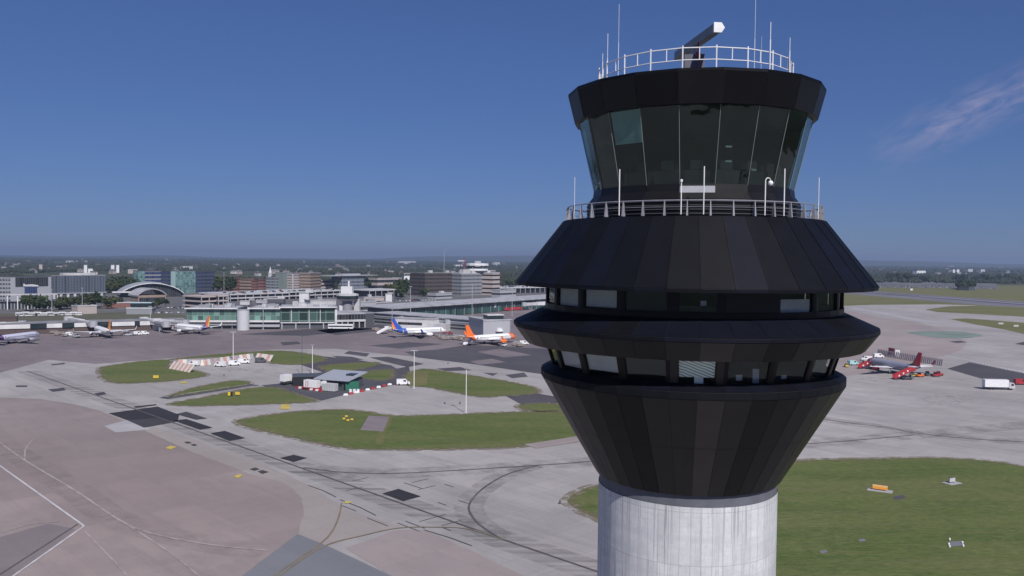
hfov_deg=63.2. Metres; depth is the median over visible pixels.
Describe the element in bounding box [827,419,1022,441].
taxiway curve line
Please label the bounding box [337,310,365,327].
pier building
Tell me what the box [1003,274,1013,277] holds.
tree
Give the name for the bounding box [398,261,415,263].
distant building
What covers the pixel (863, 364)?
passenger stairs
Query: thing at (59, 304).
tree
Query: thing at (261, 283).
brick block
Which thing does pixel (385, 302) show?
service building
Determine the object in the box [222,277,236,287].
tree
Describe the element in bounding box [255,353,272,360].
blast fence
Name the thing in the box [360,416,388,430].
asphalt patch
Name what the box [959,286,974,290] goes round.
radar building
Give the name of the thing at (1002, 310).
grass
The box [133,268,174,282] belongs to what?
glass office
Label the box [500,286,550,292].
car park
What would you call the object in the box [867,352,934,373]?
airliner
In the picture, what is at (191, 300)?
car park
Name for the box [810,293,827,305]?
window
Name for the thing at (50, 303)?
tree
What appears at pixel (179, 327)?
airliner
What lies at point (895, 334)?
reddish apron
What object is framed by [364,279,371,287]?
tree
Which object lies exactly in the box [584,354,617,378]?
window
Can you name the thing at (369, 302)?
service building
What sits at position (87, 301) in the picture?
tree
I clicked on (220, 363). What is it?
parked van
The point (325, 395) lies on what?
service road
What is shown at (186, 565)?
faint guide line
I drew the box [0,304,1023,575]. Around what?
apron
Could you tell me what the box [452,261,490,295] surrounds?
terminal office
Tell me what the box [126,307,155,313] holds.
service building
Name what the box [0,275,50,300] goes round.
office block
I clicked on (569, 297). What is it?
window
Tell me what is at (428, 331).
airliner
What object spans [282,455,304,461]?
asphalt patch
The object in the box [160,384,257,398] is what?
service road
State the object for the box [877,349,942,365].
blast fence
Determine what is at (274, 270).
distant house
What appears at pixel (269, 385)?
service road
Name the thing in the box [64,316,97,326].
jet bridge
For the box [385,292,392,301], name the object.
service building
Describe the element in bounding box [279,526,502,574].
ochre guide line
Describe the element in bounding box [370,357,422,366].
asphalt patch
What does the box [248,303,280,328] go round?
glass pier
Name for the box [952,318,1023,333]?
grass
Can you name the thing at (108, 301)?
tree
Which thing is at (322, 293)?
car park
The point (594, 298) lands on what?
window
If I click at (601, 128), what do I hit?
window
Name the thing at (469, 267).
cab window
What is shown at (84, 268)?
distant building
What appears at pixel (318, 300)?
service building
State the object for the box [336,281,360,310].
apron tower
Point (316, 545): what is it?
ochre guide line
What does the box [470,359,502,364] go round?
concrete slab
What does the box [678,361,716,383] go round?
window
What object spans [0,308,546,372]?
stand apron
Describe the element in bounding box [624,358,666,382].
window
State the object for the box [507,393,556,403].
service road
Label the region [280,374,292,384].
box truck
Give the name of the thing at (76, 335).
parked van
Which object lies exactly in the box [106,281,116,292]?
tree
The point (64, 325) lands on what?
window
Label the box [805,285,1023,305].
airfield ground
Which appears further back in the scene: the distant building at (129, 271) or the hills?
the hills
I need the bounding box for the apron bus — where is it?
[328,324,353,328]
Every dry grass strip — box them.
[376,417,392,443]
[404,372,428,384]
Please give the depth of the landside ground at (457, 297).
1074.72 m
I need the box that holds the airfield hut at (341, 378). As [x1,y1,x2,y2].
[314,369,366,389]
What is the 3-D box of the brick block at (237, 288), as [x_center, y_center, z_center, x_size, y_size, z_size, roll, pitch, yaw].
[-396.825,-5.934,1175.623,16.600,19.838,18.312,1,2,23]
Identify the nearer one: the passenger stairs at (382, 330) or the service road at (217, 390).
the service road at (217, 390)
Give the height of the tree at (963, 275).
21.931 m
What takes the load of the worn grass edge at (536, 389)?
on the grass at (476, 385)
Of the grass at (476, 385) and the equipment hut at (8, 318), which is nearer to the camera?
the grass at (476, 385)
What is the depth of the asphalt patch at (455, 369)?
372.29 m
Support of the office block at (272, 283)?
on the terminal forecourt
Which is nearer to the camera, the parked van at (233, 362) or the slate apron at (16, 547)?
the slate apron at (16, 547)
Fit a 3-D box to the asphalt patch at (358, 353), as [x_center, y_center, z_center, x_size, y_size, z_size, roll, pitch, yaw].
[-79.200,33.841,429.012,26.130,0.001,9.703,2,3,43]
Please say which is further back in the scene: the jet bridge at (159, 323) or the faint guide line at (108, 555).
the jet bridge at (159, 323)
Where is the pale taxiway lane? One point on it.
(894, 315)
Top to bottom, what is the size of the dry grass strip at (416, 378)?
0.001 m
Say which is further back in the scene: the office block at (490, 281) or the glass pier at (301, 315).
the office block at (490, 281)
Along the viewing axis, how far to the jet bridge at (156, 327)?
543.01 m
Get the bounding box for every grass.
[100,359,206,382]
[167,381,249,396]
[170,351,324,364]
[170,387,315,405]
[237,410,575,449]
[321,362,378,370]
[359,369,393,379]
[406,369,537,396]
[519,403,561,410]
[567,458,1023,575]
[925,306,1023,316]
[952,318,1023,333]
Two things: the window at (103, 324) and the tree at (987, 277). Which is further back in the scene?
the tree at (987, 277)
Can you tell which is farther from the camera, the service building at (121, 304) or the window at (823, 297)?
the service building at (121, 304)
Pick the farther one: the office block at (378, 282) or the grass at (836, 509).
the office block at (378, 282)
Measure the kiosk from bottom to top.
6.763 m
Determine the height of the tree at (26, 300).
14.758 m
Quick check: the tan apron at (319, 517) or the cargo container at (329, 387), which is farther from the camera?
the cargo container at (329, 387)
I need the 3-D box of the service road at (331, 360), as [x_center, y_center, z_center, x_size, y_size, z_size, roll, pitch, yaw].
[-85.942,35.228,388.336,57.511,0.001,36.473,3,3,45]
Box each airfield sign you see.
[867,483,892,493]
[942,477,962,484]
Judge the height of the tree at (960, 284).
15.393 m
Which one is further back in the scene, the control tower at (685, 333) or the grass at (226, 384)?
the grass at (226, 384)
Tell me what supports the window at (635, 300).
in the control tower at (685, 333)
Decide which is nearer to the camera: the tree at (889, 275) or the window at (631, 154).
the window at (631, 154)
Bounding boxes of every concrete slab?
[105,420,149,431]
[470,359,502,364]
[479,349,528,356]
[525,436,579,447]
[893,495,905,499]
[949,541,962,545]
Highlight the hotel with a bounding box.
[49,273,106,298]
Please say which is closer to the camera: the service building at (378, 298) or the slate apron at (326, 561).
the slate apron at (326, 561)
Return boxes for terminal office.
[410,270,459,295]
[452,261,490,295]
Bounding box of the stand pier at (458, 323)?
[374,311,511,331]
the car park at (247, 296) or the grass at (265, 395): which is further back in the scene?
the car park at (247, 296)
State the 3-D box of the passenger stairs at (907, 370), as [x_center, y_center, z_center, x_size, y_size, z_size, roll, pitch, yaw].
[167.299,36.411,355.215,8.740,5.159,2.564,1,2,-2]
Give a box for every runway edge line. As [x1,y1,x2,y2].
[859,292,1023,304]
[878,292,1021,302]
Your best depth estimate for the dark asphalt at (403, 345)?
471.96 m
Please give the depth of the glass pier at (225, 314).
562.64 m
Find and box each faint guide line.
[0,443,266,550]
[24,439,33,459]
[83,530,128,575]
[127,525,199,575]
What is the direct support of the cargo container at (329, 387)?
on the service road at (325, 395)
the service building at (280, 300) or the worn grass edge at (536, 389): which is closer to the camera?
the worn grass edge at (536, 389)
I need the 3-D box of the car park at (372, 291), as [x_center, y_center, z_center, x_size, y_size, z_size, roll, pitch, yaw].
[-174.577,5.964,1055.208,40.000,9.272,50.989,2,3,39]
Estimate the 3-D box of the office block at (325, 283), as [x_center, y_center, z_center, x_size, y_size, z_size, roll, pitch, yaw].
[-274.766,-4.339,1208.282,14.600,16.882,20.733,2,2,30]
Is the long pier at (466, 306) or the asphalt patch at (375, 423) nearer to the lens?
the asphalt patch at (375, 423)
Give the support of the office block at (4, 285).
on the terminal forecourt
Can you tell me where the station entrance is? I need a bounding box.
[128,287,166,301]
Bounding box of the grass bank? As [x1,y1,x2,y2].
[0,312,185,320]
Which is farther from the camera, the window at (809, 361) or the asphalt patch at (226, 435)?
the asphalt patch at (226, 435)
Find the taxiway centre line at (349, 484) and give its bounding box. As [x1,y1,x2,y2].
[28,371,596,571]
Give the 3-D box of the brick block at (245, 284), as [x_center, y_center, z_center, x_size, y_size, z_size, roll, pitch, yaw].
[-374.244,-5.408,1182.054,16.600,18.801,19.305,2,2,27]
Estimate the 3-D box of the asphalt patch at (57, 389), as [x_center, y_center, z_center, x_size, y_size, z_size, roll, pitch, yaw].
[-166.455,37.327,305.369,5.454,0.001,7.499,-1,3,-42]
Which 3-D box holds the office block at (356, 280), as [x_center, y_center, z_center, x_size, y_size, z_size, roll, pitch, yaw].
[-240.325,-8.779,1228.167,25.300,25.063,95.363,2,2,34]
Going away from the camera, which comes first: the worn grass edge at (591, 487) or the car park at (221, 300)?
the worn grass edge at (591, 487)
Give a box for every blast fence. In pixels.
[169,361,194,371]
[178,353,253,365]
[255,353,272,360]
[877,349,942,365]
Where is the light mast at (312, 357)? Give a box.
[311,344,313,372]
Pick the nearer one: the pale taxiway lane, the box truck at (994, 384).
the box truck at (994, 384)
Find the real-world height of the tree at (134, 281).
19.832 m
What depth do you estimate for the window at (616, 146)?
55.80 m
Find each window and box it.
[30,323,46,328]
[62,323,73,327]
[98,322,111,326]
[336,296,357,298]
[467,266,487,268]
[557,288,577,305]
[558,350,580,372]
[580,125,595,190]
[583,290,616,307]
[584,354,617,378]
[585,130,601,189]
[590,114,620,188]
[611,109,642,144]
[614,137,620,164]
[618,142,644,173]
[624,291,666,311]
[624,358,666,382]
[643,140,671,170]
[672,141,702,177]
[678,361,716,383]
[679,292,718,312]
[702,139,733,170]
[727,362,770,384]
[731,136,761,170]
[757,132,785,173]
[777,361,810,383]
[778,127,802,187]
[780,293,812,312]
[781,293,804,299]
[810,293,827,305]
[810,359,832,380]
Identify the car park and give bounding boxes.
[182,295,216,307]
[199,291,289,301]
[204,294,228,305]
[256,288,340,298]
[354,288,397,296]
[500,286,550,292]
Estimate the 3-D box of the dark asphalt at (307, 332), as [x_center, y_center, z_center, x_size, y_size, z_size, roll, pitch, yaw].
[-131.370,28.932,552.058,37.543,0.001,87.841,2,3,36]
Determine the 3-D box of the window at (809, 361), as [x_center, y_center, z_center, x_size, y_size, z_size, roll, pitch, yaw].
[14.681,4.355,43.649,2.358,1.389,0.481,0,2,-27]
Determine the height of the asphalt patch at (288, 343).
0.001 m
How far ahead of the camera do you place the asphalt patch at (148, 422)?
248.54 m
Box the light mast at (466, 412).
[464,367,467,413]
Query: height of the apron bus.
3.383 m
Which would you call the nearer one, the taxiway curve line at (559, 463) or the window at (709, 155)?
the window at (709, 155)
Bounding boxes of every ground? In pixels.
[0,257,1023,293]
[106,285,545,302]
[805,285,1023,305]
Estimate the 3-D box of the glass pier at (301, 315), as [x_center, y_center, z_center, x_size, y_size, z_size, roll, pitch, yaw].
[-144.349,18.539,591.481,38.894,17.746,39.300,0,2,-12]
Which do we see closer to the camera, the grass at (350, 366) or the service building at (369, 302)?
the grass at (350, 366)
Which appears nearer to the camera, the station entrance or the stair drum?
the stair drum
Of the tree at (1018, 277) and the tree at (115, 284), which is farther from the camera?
the tree at (1018, 277)
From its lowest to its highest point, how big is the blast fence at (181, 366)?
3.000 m
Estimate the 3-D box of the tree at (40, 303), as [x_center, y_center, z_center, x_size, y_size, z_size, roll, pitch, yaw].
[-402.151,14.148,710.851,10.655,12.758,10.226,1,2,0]
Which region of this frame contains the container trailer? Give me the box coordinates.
[302,379,321,389]
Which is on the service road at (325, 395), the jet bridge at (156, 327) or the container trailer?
the container trailer
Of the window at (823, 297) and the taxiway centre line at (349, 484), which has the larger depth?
the taxiway centre line at (349, 484)
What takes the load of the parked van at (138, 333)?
on the stand apron at (102, 348)
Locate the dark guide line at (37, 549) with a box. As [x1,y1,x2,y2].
[0,524,77,573]
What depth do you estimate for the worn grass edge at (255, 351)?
408.00 m
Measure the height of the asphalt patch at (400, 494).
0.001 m
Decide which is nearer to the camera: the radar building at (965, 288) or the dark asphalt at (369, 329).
the dark asphalt at (369, 329)
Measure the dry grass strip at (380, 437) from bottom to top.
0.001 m
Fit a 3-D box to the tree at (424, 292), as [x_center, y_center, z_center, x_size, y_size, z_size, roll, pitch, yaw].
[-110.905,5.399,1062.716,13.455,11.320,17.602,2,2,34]
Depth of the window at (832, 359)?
45.97 m
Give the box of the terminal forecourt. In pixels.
[0,286,455,314]
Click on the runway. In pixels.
(962, 301)
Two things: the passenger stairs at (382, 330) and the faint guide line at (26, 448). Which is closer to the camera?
the faint guide line at (26, 448)
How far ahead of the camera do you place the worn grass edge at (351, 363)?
382.57 m
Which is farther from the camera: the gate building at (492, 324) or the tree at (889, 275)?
the tree at (889, 275)
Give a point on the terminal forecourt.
(176, 301)
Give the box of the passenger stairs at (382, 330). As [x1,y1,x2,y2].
[377,327,388,333]
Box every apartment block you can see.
[287,274,299,288]
[300,272,320,288]
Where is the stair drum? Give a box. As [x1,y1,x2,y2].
[237,309,249,329]
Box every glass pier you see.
[184,303,247,328]
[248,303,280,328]
[279,301,336,328]
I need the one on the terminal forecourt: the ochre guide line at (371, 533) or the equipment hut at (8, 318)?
the equipment hut at (8, 318)
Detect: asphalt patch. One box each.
[48,388,64,391]
[110,407,178,420]
[129,417,176,426]
[175,419,212,428]
[178,412,205,419]
[211,431,243,440]
[280,341,299,344]
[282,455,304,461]
[334,356,362,359]
[345,351,369,356]
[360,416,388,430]
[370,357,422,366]
[383,489,419,500]
[437,367,468,370]
[507,373,527,377]
[948,362,1023,384]
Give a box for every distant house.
[109,269,115,273]
[271,269,279,273]
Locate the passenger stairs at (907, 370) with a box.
[892,367,915,379]
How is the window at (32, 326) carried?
in the concourse
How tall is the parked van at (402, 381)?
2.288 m
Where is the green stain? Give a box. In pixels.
[908,331,981,337]
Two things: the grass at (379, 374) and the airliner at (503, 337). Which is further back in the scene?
the airliner at (503, 337)
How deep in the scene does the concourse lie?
525.81 m
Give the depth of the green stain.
581.48 m
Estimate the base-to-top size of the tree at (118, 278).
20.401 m
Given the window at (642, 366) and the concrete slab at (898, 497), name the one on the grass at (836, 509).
the concrete slab at (898, 497)
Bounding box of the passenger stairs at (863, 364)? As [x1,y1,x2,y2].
[858,361,871,368]
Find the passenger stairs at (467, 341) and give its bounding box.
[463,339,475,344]
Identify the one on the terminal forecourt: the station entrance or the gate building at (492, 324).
the station entrance
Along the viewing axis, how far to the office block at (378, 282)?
1284.17 m
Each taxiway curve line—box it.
[303,435,907,472]
[468,465,537,537]
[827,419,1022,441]
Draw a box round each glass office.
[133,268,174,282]
[161,270,214,292]
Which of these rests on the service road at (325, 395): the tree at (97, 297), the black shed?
the black shed
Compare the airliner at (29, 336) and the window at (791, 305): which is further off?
the airliner at (29, 336)
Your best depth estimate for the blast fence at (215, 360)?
383.30 m
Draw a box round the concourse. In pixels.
[0,318,185,334]
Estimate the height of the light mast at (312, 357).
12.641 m
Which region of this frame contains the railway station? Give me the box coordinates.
[112,281,183,296]
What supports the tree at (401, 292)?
on the landside ground at (457, 297)
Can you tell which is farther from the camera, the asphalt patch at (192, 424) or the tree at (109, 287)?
the tree at (109, 287)
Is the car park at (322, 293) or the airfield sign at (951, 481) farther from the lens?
the car park at (322, 293)
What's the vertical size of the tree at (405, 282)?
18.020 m
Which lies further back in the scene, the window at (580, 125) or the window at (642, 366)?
the window at (580, 125)
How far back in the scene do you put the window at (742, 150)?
55.28 m
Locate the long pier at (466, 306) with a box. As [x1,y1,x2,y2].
[362,294,545,314]
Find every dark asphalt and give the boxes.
[249,328,366,335]
[321,325,392,334]
[368,342,437,348]
[406,345,550,373]
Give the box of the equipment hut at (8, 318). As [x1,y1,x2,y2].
[0,315,17,321]
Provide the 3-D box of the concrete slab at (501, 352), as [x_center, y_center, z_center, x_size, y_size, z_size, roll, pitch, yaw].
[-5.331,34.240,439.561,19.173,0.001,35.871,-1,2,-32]
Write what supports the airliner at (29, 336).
on the stand apron at (102, 348)
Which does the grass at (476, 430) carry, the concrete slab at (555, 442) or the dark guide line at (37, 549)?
the concrete slab at (555, 442)
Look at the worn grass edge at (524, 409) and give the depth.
279.50 m
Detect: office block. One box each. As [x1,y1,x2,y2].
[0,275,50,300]
[0,277,10,301]
[266,277,278,289]
[320,273,375,289]
[321,279,331,288]
[368,277,401,287]
[481,272,499,294]
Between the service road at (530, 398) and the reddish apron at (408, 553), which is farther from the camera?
the service road at (530, 398)
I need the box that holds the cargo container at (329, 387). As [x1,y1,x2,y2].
[321,381,338,391]
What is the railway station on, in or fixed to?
on the terminal forecourt
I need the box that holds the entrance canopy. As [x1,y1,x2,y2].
[0,293,57,309]
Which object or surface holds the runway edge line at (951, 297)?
on the runway
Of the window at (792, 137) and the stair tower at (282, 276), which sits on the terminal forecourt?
the stair tower at (282, 276)
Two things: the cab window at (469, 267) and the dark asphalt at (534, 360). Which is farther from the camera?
the cab window at (469, 267)
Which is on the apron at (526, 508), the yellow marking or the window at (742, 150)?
the yellow marking
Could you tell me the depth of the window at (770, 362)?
43.04 m
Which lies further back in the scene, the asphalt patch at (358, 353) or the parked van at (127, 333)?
the parked van at (127, 333)
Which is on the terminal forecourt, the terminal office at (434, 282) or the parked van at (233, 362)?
the terminal office at (434, 282)
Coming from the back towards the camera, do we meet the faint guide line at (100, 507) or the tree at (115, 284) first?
the tree at (115, 284)
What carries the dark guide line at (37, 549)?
on the slate apron at (16, 547)
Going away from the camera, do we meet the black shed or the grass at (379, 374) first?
the black shed
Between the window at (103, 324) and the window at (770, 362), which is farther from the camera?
the window at (103, 324)
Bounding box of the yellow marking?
[280,404,289,408]
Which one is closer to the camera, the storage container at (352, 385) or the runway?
the storage container at (352, 385)
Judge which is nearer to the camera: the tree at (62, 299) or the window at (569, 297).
the window at (569, 297)
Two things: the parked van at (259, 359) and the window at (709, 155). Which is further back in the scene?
the parked van at (259, 359)
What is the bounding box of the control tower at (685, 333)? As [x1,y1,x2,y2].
[514,1,880,575]
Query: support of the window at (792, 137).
in the control tower at (685, 333)
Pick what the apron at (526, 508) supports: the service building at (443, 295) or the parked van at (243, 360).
the parked van at (243, 360)
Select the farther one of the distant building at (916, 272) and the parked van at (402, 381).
the distant building at (916, 272)
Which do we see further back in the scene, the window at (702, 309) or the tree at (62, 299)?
the tree at (62, 299)
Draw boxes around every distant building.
[83,265,86,272]
[127,269,137,273]
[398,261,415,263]
[912,270,925,273]
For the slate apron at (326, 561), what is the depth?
135.22 m
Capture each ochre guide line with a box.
[273,502,341,575]
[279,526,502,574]
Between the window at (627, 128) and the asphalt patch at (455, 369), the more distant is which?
the asphalt patch at (455, 369)
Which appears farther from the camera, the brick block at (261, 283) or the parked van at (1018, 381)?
the brick block at (261, 283)
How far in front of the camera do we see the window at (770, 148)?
53.57 m
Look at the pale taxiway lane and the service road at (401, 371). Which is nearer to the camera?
the service road at (401, 371)
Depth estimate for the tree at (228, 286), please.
1079.02 m
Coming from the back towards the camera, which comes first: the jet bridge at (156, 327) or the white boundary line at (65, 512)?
the jet bridge at (156, 327)
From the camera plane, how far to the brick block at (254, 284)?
1174.18 m
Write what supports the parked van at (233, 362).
on the apron at (526, 508)
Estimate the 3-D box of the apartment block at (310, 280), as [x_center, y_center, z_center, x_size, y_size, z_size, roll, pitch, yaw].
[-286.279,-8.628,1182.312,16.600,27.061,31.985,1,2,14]
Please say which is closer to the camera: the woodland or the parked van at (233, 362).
the parked van at (233, 362)
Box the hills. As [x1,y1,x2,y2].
[0,255,1023,267]
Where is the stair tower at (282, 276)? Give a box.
[275,272,291,288]
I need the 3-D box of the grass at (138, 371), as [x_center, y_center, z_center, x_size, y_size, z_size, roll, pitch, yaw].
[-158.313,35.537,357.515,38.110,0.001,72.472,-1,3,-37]
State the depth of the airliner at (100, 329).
499.37 m
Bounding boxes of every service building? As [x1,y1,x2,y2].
[71,304,96,313]
[103,301,129,307]
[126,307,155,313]
[240,298,254,308]
[256,298,266,305]
[267,296,285,305]
[299,289,313,301]
[304,297,335,303]
[352,299,376,310]
[358,294,383,301]
[376,301,392,303]
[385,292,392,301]
[427,291,451,298]
[491,288,515,296]
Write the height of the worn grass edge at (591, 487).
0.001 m
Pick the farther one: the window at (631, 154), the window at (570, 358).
the window at (631, 154)
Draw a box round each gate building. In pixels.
[395,316,449,331]
[468,314,509,334]
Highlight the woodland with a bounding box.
[0,257,1023,285]
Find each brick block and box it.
[222,277,239,290]
[239,277,254,290]
[251,279,258,290]
[254,278,265,289]
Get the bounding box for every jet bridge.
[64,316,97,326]
[139,317,169,331]
[152,318,188,330]
[522,301,545,309]
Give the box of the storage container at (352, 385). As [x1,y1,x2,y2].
[345,381,358,390]
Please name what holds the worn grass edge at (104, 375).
on the grass at (138, 371)
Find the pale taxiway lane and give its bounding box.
[846,307,1012,331]
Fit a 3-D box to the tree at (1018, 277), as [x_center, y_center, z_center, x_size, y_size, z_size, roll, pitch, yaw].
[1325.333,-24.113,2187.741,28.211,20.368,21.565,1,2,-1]
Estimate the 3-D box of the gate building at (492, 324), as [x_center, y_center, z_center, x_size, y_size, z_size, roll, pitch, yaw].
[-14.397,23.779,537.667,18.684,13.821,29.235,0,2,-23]
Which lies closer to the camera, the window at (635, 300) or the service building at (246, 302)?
the window at (635, 300)
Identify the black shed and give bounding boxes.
[292,373,323,385]
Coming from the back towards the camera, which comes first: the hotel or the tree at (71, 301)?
the hotel
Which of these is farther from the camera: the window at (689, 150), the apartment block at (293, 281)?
the apartment block at (293, 281)
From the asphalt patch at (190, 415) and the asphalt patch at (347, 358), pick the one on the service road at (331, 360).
the asphalt patch at (347, 358)
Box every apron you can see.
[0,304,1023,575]
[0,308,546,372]
[0,397,303,575]
[0,524,74,575]
[109,414,402,545]
[242,534,390,575]
[346,530,523,575]
[826,311,965,375]
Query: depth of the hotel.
933.23 m
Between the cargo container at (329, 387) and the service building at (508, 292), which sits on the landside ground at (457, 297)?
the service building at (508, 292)
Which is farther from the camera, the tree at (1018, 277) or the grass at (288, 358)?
the tree at (1018, 277)
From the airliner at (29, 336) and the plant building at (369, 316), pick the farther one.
the plant building at (369, 316)
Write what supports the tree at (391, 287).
on the landside ground at (457, 297)
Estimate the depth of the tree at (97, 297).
756.55 m
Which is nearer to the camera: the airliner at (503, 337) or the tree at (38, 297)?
the airliner at (503, 337)
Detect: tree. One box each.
[19,294,33,310]
[31,294,48,308]
[35,297,46,311]
[43,299,53,307]
[53,300,65,308]
[56,296,68,309]
[67,296,81,306]
[79,295,95,304]
[87,291,101,304]
[100,296,117,306]
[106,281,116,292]
[110,276,121,281]
[110,281,122,290]
[128,278,141,282]
[153,298,161,307]
[161,298,169,305]
[211,282,219,291]
[214,276,223,290]
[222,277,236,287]
[222,282,233,290]
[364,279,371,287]
[387,284,397,288]
[395,285,408,293]
[398,279,404,298]
[401,280,409,287]
[418,288,429,295]
[504,279,512,284]
[885,272,893,279]
[902,272,911,279]
[955,282,966,287]
[960,273,967,278]
[983,274,991,279]
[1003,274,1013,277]
[1012,275,1022,280]
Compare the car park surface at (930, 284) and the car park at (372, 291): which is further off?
the car park surface at (930, 284)
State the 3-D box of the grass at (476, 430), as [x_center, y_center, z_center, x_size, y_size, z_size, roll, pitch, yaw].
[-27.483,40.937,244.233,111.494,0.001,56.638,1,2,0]
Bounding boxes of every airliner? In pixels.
[0,331,39,342]
[73,319,136,336]
[172,317,221,333]
[388,319,445,336]
[459,325,515,344]
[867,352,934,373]
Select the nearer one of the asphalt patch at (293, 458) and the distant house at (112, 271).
the asphalt patch at (293, 458)
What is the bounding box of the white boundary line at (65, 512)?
[0,465,84,575]
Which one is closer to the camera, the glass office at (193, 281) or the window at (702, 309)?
the window at (702, 309)
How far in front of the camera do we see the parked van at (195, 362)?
374.28 m
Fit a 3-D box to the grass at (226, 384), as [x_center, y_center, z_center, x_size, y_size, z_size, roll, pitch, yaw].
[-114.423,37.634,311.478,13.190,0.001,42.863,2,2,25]
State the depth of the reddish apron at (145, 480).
169.37 m
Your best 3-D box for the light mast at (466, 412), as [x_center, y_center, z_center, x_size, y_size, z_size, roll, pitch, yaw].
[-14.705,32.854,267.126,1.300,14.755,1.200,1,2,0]
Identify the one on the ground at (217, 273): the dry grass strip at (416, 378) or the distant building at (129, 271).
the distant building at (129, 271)
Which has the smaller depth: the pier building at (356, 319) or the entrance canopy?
the pier building at (356, 319)
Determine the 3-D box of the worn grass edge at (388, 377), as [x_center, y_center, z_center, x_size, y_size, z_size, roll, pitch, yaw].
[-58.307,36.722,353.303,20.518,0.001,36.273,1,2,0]
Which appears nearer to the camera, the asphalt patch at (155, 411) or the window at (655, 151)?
the window at (655, 151)
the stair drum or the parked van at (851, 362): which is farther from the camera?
the stair drum
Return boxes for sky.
[0,0,1023,263]
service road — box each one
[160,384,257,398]
[262,383,280,386]
[271,365,396,399]
[300,356,389,371]
[387,366,409,382]
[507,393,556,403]
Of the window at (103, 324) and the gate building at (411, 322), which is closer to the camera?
the window at (103, 324)
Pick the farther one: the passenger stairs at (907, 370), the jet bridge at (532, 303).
the jet bridge at (532, 303)
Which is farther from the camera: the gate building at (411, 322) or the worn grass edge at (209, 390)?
the gate building at (411, 322)
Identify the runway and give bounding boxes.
[845,291,1023,306]
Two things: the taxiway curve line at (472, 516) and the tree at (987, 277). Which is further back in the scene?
the tree at (987, 277)
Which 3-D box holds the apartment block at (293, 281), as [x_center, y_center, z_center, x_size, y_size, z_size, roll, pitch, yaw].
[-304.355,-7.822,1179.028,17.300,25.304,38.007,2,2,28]
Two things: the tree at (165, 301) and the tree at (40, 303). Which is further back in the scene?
the tree at (165, 301)
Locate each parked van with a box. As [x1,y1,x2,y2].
[72,333,79,337]
[123,332,132,335]
[134,331,142,334]
[187,360,199,365]
[214,361,225,366]
[228,360,239,365]
[238,358,249,362]
[255,357,266,362]
[396,379,409,384]
[847,360,858,364]
[873,353,883,357]
[1013,379,1023,384]
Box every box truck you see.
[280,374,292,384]
[982,379,1014,389]
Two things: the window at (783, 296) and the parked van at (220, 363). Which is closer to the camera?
the window at (783, 296)
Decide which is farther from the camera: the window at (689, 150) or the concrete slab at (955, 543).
the concrete slab at (955, 543)
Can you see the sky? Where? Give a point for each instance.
(316, 129)
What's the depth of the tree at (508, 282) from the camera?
1499.38 m
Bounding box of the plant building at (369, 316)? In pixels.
[356,310,373,326]
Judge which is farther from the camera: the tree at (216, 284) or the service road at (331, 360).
the tree at (216, 284)
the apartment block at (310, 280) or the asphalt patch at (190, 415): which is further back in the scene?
the apartment block at (310, 280)
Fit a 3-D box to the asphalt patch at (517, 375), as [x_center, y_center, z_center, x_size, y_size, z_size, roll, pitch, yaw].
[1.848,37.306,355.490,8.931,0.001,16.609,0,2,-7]
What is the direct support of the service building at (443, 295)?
on the terminal forecourt
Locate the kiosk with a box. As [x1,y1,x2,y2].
[130,301,154,306]
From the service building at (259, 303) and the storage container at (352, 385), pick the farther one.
the service building at (259, 303)
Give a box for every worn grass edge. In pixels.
[95,359,210,383]
[163,380,251,396]
[172,350,327,363]
[317,362,381,370]
[363,369,396,379]
[402,368,541,397]
[514,402,560,411]
[561,456,1023,521]
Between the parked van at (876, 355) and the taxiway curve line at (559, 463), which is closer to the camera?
the taxiway curve line at (559, 463)
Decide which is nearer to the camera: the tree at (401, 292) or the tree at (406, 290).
the tree at (401, 292)
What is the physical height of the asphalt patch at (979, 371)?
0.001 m
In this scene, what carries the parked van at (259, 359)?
on the apron at (526, 508)
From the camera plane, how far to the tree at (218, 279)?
1155.08 m
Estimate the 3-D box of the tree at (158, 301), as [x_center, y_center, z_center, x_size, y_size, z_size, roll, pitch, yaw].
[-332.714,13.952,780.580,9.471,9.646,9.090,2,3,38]
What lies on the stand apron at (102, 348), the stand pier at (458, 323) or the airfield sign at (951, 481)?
the stand pier at (458, 323)
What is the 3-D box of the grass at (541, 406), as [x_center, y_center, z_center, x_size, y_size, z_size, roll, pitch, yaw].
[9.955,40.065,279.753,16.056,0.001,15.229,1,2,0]
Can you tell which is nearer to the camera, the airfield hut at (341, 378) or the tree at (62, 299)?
the airfield hut at (341, 378)
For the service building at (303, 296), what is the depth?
768.16 m
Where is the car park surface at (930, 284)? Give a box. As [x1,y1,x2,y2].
[876,281,999,288]

